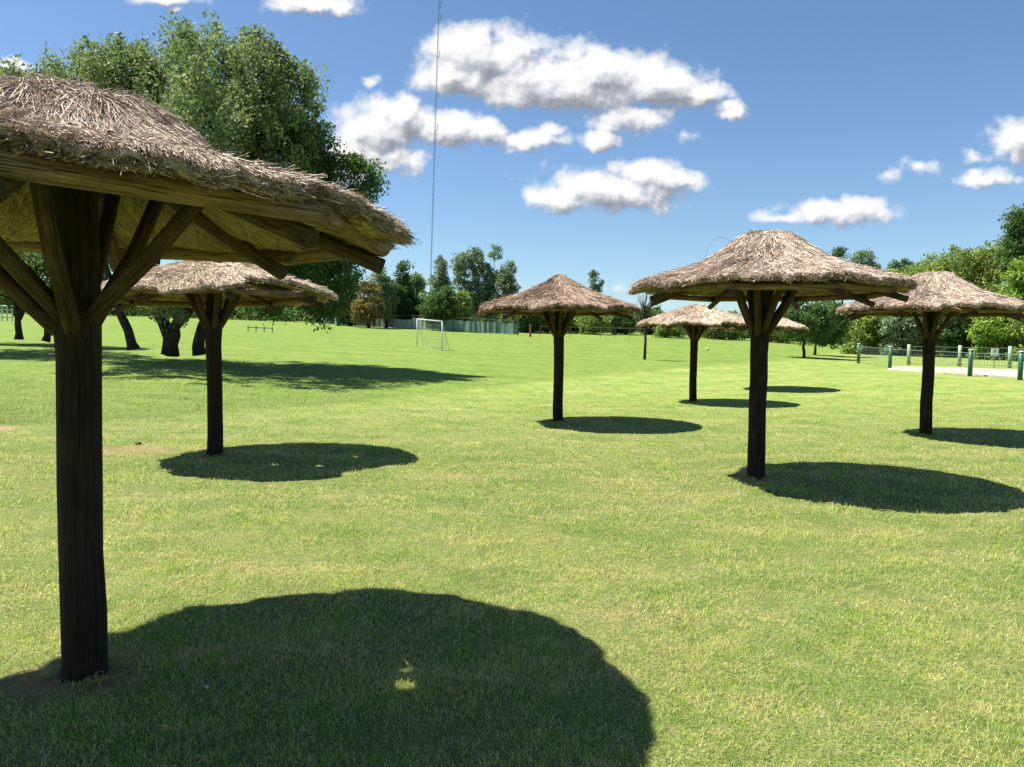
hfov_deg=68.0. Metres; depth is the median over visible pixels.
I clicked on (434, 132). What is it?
radio mast
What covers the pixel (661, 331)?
field bush
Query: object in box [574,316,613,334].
field bush
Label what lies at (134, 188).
thatched parasol
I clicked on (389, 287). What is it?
young tree
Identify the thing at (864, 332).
round bush
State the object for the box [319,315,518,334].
windbreak fence
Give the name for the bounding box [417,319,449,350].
football goal
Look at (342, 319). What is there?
dark tree
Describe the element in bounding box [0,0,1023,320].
sky
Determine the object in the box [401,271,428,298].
airy tree
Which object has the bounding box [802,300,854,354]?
shade tree
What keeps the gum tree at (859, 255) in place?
on the ground at (592, 361)
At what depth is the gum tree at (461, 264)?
87.06 m
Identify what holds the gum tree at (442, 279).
on the ground at (592, 361)
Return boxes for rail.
[247,326,272,331]
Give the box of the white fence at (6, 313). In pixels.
[0,305,12,320]
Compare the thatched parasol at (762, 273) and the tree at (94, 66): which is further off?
the tree at (94, 66)
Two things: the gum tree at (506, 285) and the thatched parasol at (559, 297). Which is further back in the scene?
the gum tree at (506, 285)
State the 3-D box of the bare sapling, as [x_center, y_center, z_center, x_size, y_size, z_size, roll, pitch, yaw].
[7.673,-3.530,43.820,1.737,4.501,1.496,1,3,0]
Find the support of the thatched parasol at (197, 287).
on the ground at (592, 361)
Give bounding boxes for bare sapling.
[634,293,655,359]
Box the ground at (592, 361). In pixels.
[0,313,1023,766]
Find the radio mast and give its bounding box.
[430,0,440,288]
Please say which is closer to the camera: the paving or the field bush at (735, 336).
the paving
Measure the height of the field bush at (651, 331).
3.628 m
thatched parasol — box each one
[0,66,422,683]
[101,260,338,455]
[477,274,642,421]
[627,227,918,479]
[635,304,746,401]
[711,315,808,332]
[834,270,1023,433]
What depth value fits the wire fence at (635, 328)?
74.37 m
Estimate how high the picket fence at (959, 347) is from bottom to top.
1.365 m
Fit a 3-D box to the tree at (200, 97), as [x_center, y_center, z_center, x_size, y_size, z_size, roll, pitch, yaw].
[-10.738,-7.148,27.303,7.983,12.486,11.599,1,3,0]
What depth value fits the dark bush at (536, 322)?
83.05 m
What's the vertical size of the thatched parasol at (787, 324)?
2.899 m
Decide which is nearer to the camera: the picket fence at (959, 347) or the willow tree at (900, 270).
the picket fence at (959, 347)
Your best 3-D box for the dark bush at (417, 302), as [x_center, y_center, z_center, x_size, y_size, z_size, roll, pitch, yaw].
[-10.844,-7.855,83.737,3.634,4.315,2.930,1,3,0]
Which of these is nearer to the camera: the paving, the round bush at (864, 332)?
the paving
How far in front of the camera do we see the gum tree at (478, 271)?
87.04 m
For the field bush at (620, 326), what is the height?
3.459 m
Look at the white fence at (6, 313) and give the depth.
65.76 m
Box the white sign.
[991,348,998,367]
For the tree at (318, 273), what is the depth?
29.39 m
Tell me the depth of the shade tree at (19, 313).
35.79 m
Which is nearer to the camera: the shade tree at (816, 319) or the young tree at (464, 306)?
the shade tree at (816, 319)
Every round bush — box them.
[839,313,895,354]
[876,316,922,355]
[935,312,996,357]
[965,316,1023,359]
[1004,311,1023,360]
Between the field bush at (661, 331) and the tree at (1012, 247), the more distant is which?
the field bush at (661, 331)
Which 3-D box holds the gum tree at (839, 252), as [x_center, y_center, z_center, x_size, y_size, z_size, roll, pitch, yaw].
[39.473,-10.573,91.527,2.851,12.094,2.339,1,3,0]
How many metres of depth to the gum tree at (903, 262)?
89.06 m
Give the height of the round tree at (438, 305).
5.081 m
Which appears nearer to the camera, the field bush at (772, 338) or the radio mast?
the field bush at (772, 338)
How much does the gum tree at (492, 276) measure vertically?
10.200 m
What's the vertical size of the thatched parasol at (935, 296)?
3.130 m
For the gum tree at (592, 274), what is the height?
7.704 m
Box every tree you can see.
[0,31,177,350]
[0,59,16,76]
[0,256,49,339]
[15,250,109,342]
[115,8,334,356]
[192,108,390,355]
[335,269,362,325]
[347,275,385,327]
[370,267,400,327]
[390,259,420,319]
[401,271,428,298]
[415,284,461,330]
[426,255,452,292]
[450,249,479,312]
[452,289,473,331]
[463,245,493,320]
[478,243,503,321]
[491,259,520,322]
[587,269,603,292]
[773,300,843,357]
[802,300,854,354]
[829,245,848,343]
[844,248,881,268]
[886,257,912,346]
[887,261,938,323]
[902,240,1006,345]
[993,255,1023,347]
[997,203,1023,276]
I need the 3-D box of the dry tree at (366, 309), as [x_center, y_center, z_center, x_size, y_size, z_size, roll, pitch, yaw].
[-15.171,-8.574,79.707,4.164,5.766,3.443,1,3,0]
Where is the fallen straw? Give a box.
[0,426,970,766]
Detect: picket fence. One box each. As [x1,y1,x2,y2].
[857,343,1023,379]
[907,344,1023,367]
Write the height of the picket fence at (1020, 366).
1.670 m
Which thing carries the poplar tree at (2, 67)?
on the ground at (592, 361)
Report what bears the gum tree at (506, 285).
on the ground at (592, 361)
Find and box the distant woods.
[0,279,1022,347]
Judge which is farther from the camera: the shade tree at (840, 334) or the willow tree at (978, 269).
the willow tree at (978, 269)
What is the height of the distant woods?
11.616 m
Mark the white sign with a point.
(994, 351)
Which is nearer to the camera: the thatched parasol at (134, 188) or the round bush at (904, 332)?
the thatched parasol at (134, 188)
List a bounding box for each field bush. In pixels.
[564,316,580,332]
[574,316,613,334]
[607,314,637,334]
[635,308,662,334]
[651,326,685,337]
[701,328,733,339]
[724,311,746,339]
[769,331,799,343]
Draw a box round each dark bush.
[401,293,427,318]
[507,315,554,332]
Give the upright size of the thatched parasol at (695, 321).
2.885 m
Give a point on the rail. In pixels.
(248, 327)
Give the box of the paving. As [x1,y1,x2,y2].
[887,366,1023,378]
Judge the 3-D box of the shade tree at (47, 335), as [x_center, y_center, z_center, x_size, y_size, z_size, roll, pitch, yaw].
[-20.533,-4.601,34.809,5.230,5.477,3.436,1,3,0]
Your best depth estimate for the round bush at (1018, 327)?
51.89 m
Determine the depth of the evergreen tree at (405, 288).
82.98 m
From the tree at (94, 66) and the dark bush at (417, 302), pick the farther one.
the dark bush at (417, 302)
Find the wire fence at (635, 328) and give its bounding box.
[540,326,739,341]
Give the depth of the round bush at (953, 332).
57.23 m
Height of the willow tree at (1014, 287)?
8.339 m
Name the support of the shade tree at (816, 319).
on the ground at (592, 361)
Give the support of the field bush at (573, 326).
on the ground at (592, 361)
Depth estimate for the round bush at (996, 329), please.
53.44 m
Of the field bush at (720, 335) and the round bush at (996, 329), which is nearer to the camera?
the round bush at (996, 329)

